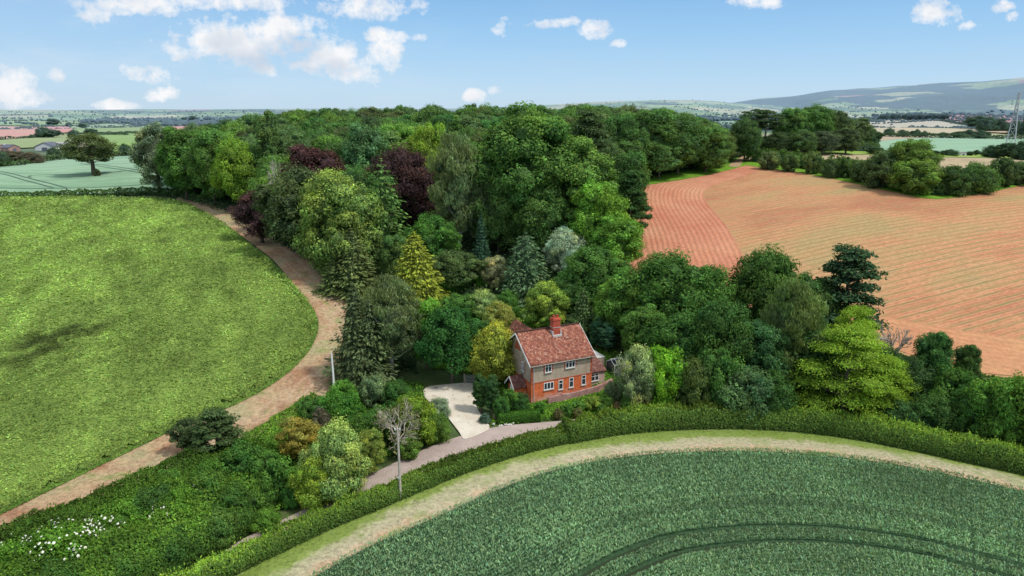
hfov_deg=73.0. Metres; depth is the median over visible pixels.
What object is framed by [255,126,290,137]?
woodland tree
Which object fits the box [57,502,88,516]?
hedgerow shrub
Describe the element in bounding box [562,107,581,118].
woodland tree
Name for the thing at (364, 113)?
woodland tree
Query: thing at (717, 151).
broadleaf tree
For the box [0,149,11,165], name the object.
distant tree
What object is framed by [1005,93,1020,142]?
electricity pylon
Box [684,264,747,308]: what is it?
broadleaf tree
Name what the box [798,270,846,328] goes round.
broadleaf tree
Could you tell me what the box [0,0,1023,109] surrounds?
sky
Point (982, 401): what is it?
bush
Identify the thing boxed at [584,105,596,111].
woodland tree
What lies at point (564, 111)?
woodland tree
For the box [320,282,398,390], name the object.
conifer tree
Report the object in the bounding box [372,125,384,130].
woodland tree
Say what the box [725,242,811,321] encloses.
broadleaf tree
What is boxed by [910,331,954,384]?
broadleaf tree
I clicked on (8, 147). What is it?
farm building
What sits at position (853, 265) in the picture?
pine tree
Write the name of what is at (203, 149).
broadleaf tree
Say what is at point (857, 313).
broadleaf tree
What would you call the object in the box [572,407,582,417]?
topiary ball
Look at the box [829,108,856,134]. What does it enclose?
broadleaf tree
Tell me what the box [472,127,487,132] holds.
woodland tree
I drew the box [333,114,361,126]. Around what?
woodland tree
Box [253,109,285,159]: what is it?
upright tree
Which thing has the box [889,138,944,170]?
hedge tree
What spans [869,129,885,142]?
broadleaf tree
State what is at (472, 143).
woodland tree
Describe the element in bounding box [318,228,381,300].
spruce tree
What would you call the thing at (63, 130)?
red field
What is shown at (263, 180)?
woodland tree
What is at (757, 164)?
verge
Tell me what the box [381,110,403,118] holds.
woodland tree
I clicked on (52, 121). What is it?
distant tree
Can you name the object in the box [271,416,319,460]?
garden shrub
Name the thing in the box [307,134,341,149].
woodland tree
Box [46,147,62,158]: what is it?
distant tree
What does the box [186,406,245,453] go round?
pine tree
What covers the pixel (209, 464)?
bush
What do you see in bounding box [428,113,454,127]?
woodland tree
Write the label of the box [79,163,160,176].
tramline
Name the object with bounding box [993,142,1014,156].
distant tree
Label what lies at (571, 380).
window
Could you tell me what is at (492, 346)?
broadleaf tree
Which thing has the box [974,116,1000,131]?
distant tree
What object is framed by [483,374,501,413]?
yew tree
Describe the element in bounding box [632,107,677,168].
broadleaf tree
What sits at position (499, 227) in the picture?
broadleaf tree
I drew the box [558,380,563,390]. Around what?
window
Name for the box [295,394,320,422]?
bush
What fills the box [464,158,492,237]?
birch tree
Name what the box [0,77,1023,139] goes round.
hills
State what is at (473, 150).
woodland tree
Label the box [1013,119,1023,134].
distant tree
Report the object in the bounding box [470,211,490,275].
spruce tree
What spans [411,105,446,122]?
woodland tree
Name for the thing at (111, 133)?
distant hedge
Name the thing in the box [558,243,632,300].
broadleaf tree
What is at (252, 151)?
woodland tree
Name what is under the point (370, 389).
bush
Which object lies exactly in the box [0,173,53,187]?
tramline
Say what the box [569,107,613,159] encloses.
pine tree
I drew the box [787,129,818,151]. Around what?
broadleaf tree
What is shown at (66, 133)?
distant hedge
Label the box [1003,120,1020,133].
distant tree
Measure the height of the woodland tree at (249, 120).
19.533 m
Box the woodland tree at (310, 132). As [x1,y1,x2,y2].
[305,126,326,137]
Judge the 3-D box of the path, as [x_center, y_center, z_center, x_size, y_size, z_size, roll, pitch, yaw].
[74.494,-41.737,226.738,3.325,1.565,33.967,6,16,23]
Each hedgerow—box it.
[0,436,284,575]
[239,389,325,449]
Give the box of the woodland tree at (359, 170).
[344,164,367,175]
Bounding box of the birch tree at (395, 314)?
[356,272,424,377]
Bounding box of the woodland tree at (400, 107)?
[396,105,409,110]
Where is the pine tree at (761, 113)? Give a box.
[734,109,776,129]
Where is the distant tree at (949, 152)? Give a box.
[940,149,958,155]
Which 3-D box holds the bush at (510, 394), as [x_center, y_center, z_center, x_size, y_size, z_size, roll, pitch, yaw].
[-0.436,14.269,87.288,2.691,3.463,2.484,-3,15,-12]
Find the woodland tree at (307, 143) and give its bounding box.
[295,137,310,147]
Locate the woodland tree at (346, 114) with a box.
[342,111,354,115]
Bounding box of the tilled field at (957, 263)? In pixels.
[650,165,1023,376]
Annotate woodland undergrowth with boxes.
[171,153,742,374]
[739,137,880,157]
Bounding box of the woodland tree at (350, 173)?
[341,169,378,224]
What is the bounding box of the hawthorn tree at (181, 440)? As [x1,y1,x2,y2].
[164,415,204,449]
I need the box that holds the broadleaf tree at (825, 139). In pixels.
[812,130,844,153]
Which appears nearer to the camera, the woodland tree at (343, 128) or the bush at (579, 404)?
the bush at (579, 404)
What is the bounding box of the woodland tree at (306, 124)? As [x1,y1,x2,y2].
[299,115,330,131]
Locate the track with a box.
[0,197,348,527]
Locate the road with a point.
(433, 452)
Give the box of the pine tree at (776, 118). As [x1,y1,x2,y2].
[750,109,784,148]
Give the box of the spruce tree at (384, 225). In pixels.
[364,158,411,269]
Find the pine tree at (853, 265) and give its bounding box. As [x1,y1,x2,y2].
[813,243,893,337]
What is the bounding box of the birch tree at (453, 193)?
[425,130,483,249]
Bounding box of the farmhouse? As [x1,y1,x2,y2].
[504,314,606,402]
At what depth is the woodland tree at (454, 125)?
205.32 m
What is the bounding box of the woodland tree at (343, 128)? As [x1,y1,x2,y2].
[331,126,350,136]
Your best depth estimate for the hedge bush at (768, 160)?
205.54 m
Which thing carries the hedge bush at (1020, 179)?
on the ground at (430, 376)
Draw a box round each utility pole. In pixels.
[331,353,334,384]
[394,428,401,498]
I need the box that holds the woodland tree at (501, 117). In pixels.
[490,115,508,120]
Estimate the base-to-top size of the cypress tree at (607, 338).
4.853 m
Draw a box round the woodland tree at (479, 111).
[472,105,495,115]
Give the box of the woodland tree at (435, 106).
[418,102,443,113]
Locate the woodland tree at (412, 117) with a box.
[411,112,419,121]
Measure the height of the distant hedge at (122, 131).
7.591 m
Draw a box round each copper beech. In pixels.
[224,187,273,242]
[276,143,346,176]
[364,142,438,230]
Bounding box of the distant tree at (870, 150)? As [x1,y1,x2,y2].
[864,147,883,153]
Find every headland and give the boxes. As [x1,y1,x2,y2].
[627,167,761,307]
[849,315,1023,375]
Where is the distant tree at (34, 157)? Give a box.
[25,151,44,162]
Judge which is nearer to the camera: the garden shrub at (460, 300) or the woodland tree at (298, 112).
the garden shrub at (460, 300)
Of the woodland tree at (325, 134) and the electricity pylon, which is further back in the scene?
the electricity pylon
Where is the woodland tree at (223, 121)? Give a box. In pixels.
[219,118,231,125]
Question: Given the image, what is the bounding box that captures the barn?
[34,141,60,150]
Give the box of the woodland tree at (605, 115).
[592,110,609,120]
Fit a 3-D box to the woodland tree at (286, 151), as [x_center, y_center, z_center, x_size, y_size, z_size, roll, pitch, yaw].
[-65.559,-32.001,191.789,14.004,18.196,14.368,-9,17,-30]
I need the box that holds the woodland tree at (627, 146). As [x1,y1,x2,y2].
[613,140,651,176]
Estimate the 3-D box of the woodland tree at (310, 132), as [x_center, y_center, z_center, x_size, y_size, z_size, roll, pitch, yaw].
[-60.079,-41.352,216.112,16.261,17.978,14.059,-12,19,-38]
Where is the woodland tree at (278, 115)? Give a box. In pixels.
[265,114,281,118]
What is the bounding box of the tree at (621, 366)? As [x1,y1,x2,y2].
[611,348,643,398]
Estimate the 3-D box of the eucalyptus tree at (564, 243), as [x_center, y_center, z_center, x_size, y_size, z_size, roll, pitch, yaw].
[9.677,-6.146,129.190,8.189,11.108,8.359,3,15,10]
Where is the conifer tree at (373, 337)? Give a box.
[336,298,402,387]
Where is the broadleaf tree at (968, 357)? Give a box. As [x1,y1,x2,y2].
[952,344,983,380]
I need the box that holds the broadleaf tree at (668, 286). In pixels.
[618,246,715,321]
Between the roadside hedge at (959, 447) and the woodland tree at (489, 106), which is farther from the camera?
the woodland tree at (489, 106)
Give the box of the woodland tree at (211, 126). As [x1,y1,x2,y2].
[197,122,223,128]
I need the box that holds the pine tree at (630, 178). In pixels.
[617,169,653,228]
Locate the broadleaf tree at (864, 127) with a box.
[852,117,876,142]
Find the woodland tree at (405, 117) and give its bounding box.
[389,114,411,123]
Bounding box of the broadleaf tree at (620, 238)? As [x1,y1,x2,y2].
[585,214,647,262]
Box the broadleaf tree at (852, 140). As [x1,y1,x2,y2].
[833,127,862,153]
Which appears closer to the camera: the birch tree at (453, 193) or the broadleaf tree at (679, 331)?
the broadleaf tree at (679, 331)
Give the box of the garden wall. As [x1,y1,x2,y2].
[547,379,612,402]
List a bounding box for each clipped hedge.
[438,278,473,294]
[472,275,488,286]
[496,409,541,423]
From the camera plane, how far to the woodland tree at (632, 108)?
242.45 m
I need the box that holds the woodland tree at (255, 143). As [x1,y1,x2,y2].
[247,142,258,148]
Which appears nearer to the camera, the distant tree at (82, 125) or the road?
the road
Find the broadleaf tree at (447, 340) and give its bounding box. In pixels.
[413,300,488,382]
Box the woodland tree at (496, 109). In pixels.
[488,105,507,116]
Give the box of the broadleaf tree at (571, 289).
[546,276,593,313]
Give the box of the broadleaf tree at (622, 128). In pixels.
[601,113,649,154]
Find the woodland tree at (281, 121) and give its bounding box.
[264,117,289,127]
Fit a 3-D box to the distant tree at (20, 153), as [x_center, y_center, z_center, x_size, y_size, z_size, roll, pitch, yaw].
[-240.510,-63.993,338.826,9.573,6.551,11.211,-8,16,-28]
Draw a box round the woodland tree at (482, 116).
[471,113,492,121]
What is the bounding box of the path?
[729,155,745,166]
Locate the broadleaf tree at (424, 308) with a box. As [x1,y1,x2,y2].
[406,296,440,369]
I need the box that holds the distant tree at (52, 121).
[45,118,59,124]
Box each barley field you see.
[0,156,174,195]
[879,137,1023,151]
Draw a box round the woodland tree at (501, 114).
[496,112,509,117]
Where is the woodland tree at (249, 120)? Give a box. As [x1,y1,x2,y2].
[243,113,261,125]
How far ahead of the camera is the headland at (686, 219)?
154.22 m
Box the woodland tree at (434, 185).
[426,160,441,214]
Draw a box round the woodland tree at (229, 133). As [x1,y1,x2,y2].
[218,130,236,139]
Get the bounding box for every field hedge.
[0,189,60,197]
[58,186,201,201]
[745,147,1021,195]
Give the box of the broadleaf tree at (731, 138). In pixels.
[719,136,737,166]
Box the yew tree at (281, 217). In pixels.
[247,159,319,254]
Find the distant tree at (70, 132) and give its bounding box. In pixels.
[67,130,79,137]
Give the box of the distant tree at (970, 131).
[965,130,974,134]
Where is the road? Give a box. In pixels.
[190,412,629,573]
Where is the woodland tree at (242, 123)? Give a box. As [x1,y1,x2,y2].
[233,118,245,126]
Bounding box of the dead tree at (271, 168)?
[267,155,294,187]
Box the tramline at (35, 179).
[0,171,66,187]
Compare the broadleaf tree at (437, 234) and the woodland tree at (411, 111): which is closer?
the broadleaf tree at (437, 234)
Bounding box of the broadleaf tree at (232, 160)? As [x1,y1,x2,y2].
[209,134,256,204]
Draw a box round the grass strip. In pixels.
[745,150,1007,157]
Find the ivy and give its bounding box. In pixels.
[93,168,100,175]
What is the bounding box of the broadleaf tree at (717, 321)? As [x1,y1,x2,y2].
[691,292,755,363]
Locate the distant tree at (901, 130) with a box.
[894,129,908,135]
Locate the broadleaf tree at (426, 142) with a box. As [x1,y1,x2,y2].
[406,121,446,166]
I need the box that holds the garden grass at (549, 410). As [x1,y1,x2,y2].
[428,293,624,424]
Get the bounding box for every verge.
[647,158,744,184]
[742,161,1023,198]
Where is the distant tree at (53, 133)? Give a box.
[43,130,62,136]
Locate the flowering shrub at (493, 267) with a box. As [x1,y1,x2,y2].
[479,255,507,288]
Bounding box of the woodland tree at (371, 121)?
[360,113,382,127]
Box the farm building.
[0,144,20,151]
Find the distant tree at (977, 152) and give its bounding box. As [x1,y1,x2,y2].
[973,150,980,154]
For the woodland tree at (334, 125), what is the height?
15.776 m
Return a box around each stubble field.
[749,153,1023,170]
[870,119,977,133]
[880,136,927,140]
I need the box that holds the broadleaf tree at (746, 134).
[727,116,763,160]
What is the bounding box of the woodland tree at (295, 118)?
[285,114,308,127]
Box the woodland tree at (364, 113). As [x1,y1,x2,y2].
[355,106,381,119]
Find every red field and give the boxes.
[0,126,37,138]
[40,126,72,132]
[945,115,1022,121]
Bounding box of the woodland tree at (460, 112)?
[456,109,477,117]
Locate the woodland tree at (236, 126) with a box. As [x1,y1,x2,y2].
[219,119,245,135]
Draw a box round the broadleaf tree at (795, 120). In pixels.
[770,107,815,150]
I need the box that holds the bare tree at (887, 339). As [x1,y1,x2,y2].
[874,318,913,352]
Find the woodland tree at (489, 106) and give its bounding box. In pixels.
[474,102,491,111]
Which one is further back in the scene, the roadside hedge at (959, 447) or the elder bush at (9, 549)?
the roadside hedge at (959, 447)
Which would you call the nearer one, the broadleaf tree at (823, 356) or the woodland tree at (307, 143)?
the broadleaf tree at (823, 356)
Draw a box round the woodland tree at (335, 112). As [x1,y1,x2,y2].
[318,108,344,117]
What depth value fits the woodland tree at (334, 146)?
176.32 m
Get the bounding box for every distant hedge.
[0,122,108,126]
[0,132,128,139]
[0,151,128,165]
[81,132,137,135]
[98,131,139,132]
[870,118,967,124]
[884,131,1023,138]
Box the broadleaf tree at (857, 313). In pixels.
[834,304,893,395]
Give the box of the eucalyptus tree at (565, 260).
[559,250,575,272]
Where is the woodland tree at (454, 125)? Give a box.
[446,114,462,132]
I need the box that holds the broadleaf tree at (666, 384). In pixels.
[643,342,688,406]
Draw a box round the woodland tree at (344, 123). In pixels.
[338,119,354,127]
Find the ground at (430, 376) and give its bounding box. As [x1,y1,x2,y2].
[0,136,1023,540]
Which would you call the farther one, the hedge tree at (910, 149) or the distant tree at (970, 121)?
the distant tree at (970, 121)
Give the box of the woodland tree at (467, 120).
[459,114,482,129]
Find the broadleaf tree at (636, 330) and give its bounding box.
[618,303,668,353]
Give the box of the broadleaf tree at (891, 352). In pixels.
[859,346,906,396]
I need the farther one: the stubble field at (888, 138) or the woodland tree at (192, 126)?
the stubble field at (888, 138)
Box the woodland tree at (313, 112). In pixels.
[303,109,319,118]
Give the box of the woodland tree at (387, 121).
[378,117,399,126]
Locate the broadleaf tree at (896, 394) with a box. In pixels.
[849,353,922,418]
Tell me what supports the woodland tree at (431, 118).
on the ground at (430, 376)
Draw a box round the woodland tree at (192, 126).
[183,121,204,131]
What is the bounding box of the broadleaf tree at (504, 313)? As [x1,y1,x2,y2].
[482,298,523,330]
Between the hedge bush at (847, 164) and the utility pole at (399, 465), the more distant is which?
the hedge bush at (847, 164)
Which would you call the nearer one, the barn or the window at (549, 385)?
the window at (549, 385)
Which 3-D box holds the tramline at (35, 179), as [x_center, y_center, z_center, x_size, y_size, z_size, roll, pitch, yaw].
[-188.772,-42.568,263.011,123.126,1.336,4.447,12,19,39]
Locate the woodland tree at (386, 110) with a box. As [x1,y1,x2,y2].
[378,107,393,113]
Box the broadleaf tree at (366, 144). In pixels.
[338,121,389,170]
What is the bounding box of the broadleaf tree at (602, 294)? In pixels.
[592,283,621,329]
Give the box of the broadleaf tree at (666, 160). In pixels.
[643,140,691,177]
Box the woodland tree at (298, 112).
[281,108,306,117]
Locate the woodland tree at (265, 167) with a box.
[246,154,285,190]
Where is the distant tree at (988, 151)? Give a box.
[980,145,999,157]
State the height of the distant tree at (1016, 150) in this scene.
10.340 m
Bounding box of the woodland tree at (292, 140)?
[280,132,309,153]
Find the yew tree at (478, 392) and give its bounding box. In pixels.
[471,373,487,412]
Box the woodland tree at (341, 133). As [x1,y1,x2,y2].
[336,130,349,139]
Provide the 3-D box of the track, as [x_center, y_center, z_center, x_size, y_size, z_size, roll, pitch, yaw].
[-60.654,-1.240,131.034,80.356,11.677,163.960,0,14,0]
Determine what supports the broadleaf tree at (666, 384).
on the ground at (430, 376)
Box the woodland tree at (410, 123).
[386,121,418,127]
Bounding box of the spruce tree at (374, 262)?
[362,183,383,276]
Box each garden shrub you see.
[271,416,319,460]
[280,480,299,509]
[285,456,333,510]
[294,412,372,503]
[310,405,334,435]
[340,471,353,493]
[356,428,386,473]
[429,397,451,418]
[439,292,476,318]
[468,289,498,321]
[478,412,491,423]
[495,289,520,314]
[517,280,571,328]
[583,395,602,410]
[603,381,621,401]
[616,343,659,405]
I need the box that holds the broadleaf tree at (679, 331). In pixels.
[642,309,704,362]
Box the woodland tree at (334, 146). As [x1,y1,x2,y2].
[316,136,344,162]
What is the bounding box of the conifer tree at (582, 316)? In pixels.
[569,287,595,343]
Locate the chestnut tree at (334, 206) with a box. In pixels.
[289,167,388,276]
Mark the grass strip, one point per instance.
(848, 152)
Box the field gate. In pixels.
[464,373,474,382]
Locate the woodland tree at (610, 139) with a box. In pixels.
[593,131,618,143]
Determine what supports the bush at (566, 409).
on the ground at (430, 376)
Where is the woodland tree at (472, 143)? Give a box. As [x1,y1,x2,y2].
[439,140,482,161]
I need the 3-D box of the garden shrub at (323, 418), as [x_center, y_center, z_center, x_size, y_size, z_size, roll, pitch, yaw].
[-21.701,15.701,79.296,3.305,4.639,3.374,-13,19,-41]
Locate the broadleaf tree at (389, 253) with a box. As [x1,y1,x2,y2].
[376,234,407,280]
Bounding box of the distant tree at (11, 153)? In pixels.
[5,150,23,160]
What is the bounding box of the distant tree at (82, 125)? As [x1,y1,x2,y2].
[78,123,87,127]
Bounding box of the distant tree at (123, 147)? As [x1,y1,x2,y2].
[118,142,130,155]
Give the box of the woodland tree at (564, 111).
[557,108,569,113]
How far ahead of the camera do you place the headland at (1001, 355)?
104.62 m
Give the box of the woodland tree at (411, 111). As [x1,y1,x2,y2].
[402,106,417,115]
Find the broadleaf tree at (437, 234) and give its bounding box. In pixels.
[401,209,461,263]
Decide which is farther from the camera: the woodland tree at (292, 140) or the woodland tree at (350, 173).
the woodland tree at (292, 140)
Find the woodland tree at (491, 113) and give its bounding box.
[480,110,495,116]
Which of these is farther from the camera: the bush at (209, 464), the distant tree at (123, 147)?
the distant tree at (123, 147)
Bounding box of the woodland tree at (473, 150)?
[452,144,482,158]
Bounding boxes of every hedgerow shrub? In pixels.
[4,514,49,539]
[35,554,88,575]
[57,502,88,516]
[94,545,155,575]
[129,482,173,515]
[145,521,206,574]
[156,466,184,484]
[184,462,231,501]
[194,504,245,553]
[212,481,264,530]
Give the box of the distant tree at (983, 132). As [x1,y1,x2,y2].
[973,130,991,138]
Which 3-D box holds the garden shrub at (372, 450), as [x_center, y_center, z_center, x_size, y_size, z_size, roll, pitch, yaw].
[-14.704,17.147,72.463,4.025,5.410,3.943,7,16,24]
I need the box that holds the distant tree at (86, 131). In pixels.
[84,129,96,133]
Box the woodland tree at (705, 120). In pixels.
[701,118,709,125]
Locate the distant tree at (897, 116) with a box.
[894,114,901,119]
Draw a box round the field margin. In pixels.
[228,427,1023,575]
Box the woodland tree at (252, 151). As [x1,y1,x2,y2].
[238,143,266,190]
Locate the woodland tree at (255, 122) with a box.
[250,115,270,129]
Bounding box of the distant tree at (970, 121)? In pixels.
[963,115,987,126]
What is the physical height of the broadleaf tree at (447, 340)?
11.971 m
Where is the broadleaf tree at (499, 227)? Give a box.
[469,176,521,251]
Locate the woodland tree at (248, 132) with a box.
[245,123,268,136]
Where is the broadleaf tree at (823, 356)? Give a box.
[790,321,850,393]
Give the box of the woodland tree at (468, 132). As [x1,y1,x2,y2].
[457,124,482,138]
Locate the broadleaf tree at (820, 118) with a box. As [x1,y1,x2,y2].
[801,102,837,135]
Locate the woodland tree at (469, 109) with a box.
[457,106,477,114]
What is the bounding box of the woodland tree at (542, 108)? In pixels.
[534,104,552,116]
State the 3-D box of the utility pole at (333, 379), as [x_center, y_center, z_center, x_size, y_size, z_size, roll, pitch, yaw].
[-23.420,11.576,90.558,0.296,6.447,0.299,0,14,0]
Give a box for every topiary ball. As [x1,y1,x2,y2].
[552,408,563,420]
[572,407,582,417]
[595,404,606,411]
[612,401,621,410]
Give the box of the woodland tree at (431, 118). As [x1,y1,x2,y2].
[421,115,445,124]
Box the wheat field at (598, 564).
[316,451,1023,575]
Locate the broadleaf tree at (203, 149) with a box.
[180,128,230,201]
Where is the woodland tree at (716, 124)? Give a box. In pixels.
[708,123,722,134]
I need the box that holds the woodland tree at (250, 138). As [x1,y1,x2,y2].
[238,134,255,143]
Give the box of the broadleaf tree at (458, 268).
[429,248,488,287]
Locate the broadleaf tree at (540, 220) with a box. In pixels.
[507,183,577,254]
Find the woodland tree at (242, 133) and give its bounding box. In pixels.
[235,126,252,136]
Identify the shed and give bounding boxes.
[958,151,966,155]
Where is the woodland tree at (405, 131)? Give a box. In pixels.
[379,122,416,146]
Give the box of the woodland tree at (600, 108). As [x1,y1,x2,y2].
[594,105,618,115]
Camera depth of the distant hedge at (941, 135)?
624.65 m
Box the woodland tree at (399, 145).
[385,139,409,151]
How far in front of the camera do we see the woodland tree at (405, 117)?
245.88 m
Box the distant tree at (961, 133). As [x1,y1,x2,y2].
[953,131,970,137]
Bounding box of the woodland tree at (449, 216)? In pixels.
[436,167,452,221]
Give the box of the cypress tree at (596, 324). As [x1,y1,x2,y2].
[588,316,602,348]
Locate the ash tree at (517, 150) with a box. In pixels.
[465,100,581,220]
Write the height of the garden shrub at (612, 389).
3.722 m
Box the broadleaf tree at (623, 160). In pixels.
[608,150,649,220]
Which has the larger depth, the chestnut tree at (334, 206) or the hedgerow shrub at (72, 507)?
the chestnut tree at (334, 206)
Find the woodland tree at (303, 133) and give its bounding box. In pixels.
[285,130,305,136]
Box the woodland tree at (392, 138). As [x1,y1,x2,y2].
[382,130,400,144]
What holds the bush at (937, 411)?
on the ground at (430, 376)
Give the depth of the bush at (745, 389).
83.37 m
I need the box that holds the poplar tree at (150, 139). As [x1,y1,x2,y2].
[126,119,164,191]
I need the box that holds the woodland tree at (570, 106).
[560,103,575,110]
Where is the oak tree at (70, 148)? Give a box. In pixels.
[54,131,122,174]
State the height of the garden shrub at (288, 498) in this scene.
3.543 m
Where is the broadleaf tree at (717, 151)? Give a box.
[693,126,736,171]
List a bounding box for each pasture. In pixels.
[0,135,90,147]
[71,122,163,132]
[98,133,160,152]
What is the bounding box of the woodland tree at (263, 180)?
[251,171,279,189]
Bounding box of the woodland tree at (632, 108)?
[618,104,638,114]
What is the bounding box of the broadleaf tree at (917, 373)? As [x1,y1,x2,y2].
[885,356,937,400]
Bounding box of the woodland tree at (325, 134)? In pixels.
[306,128,336,141]
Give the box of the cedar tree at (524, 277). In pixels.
[495,232,551,306]
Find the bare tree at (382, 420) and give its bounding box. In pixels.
[370,396,425,458]
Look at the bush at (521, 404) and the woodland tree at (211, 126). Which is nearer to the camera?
the bush at (521, 404)
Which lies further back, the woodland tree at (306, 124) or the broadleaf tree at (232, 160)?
the woodland tree at (306, 124)
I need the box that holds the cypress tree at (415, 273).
[394,231,449,307]
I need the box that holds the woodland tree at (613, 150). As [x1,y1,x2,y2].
[596,139,625,159]
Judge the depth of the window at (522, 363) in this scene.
90.79 m
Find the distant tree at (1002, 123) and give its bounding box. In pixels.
[995,118,1009,130]
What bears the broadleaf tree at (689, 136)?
on the ground at (430, 376)
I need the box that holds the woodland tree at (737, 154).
[726,133,740,156]
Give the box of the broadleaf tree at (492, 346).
[466,319,517,381]
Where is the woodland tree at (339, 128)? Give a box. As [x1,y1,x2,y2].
[334,126,344,131]
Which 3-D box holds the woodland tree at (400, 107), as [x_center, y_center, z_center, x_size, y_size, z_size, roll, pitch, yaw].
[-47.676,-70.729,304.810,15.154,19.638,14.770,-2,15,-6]
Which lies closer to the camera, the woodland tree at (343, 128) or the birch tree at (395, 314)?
the birch tree at (395, 314)
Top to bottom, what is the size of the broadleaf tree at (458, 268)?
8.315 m
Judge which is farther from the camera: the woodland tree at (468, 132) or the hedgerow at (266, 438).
the woodland tree at (468, 132)
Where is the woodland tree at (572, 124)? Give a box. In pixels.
[569,117,592,139]
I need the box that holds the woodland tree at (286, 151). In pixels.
[276,141,290,154]
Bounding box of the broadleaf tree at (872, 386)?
[784,322,913,428]
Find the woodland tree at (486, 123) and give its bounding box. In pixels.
[478,118,503,130]
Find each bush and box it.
[0,534,39,571]
[16,518,101,568]
[84,495,153,536]
[151,483,203,518]
[187,455,230,479]
[209,437,265,481]
[240,446,296,503]
[249,507,281,533]
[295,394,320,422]
[315,389,366,433]
[325,378,359,409]
[344,411,380,451]
[356,374,386,408]
[366,403,397,445]
[380,379,411,406]
[390,392,437,444]
[392,437,422,459]
[422,412,450,444]
[492,396,509,416]
[502,387,518,410]
[510,392,530,412]
[533,402,545,413]
[560,403,573,417]
[571,400,586,410]
[599,392,613,408]
[620,396,636,410]
[672,355,712,405]
[695,345,745,406]
[715,363,774,425]
[757,151,781,169]
[760,369,800,421]
[778,153,800,171]
[801,151,822,173]
[818,158,843,177]
[837,157,855,178]
[849,159,867,182]
[859,148,899,188]
[871,396,933,425]
[885,159,946,194]
[899,391,966,436]
[922,363,979,410]
[936,164,981,196]
[950,386,996,436]
[959,376,1018,443]
[965,160,1004,193]
[983,370,1023,446]
[987,157,1023,186]
[1014,161,1023,185]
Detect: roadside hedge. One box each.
[158,422,570,575]
[559,398,1023,475]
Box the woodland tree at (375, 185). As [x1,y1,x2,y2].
[356,168,417,234]
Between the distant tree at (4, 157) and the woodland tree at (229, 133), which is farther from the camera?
the distant tree at (4, 157)
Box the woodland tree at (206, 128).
[191,126,210,131]
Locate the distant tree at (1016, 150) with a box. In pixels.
[1009,140,1023,159]
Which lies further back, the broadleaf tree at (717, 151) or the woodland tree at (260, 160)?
the broadleaf tree at (717, 151)
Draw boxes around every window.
[520,360,524,372]
[543,364,552,373]
[543,381,553,390]
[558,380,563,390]
[564,360,576,369]
[569,377,573,388]
[581,375,585,385]
[591,373,599,381]
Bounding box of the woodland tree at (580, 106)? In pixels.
[572,103,593,111]
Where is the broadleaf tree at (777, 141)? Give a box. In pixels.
[761,131,791,150]
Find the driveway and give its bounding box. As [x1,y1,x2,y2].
[423,383,489,438]
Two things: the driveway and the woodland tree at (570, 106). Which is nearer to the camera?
the driveway
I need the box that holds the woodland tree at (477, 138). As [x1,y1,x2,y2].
[468,129,486,144]
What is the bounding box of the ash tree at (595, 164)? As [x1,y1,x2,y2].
[536,135,630,234]
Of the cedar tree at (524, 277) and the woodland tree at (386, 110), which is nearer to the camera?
the cedar tree at (524, 277)
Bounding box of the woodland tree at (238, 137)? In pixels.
[230,135,241,142]
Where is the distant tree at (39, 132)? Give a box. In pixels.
[34,127,52,137]
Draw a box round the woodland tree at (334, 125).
[326,123,339,128]
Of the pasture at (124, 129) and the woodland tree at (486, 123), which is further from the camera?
the pasture at (124, 129)
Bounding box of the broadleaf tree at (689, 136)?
[668,112,712,173]
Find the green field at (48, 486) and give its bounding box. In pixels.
[0,201,317,513]
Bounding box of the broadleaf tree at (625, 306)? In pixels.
[601,265,641,335]
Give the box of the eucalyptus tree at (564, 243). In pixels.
[542,226,583,272]
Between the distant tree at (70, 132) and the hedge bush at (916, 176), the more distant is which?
the distant tree at (70, 132)
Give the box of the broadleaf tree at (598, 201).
[566,177,630,246]
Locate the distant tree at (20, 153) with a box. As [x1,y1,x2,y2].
[14,151,29,159]
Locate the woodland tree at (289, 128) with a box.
[280,122,305,134]
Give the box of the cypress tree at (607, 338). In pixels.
[595,321,617,351]
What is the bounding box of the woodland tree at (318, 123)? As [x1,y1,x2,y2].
[306,119,334,133]
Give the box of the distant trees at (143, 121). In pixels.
[0,100,1023,129]
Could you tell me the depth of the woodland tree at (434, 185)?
155.70 m
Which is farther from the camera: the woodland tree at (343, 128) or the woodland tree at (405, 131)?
the woodland tree at (343, 128)
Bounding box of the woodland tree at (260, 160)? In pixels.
[250,155,280,178]
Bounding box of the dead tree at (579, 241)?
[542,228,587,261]
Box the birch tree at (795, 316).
[758,277,831,383]
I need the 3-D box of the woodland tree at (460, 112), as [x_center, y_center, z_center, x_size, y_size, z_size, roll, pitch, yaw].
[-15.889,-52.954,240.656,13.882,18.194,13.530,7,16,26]
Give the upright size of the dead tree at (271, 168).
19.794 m
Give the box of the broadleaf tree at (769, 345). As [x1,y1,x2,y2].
[736,318,793,377]
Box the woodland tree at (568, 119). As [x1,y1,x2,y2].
[559,115,578,125]
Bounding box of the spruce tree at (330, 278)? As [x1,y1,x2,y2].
[311,250,347,295]
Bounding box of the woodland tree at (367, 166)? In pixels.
[362,164,373,172]
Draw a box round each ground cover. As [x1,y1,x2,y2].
[235,378,448,543]
[620,350,1010,431]
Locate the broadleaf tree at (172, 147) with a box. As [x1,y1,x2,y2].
[152,126,197,199]
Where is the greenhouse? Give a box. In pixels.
[606,357,621,374]
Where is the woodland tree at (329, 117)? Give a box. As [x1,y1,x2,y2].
[319,111,342,122]
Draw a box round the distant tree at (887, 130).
[883,128,894,135]

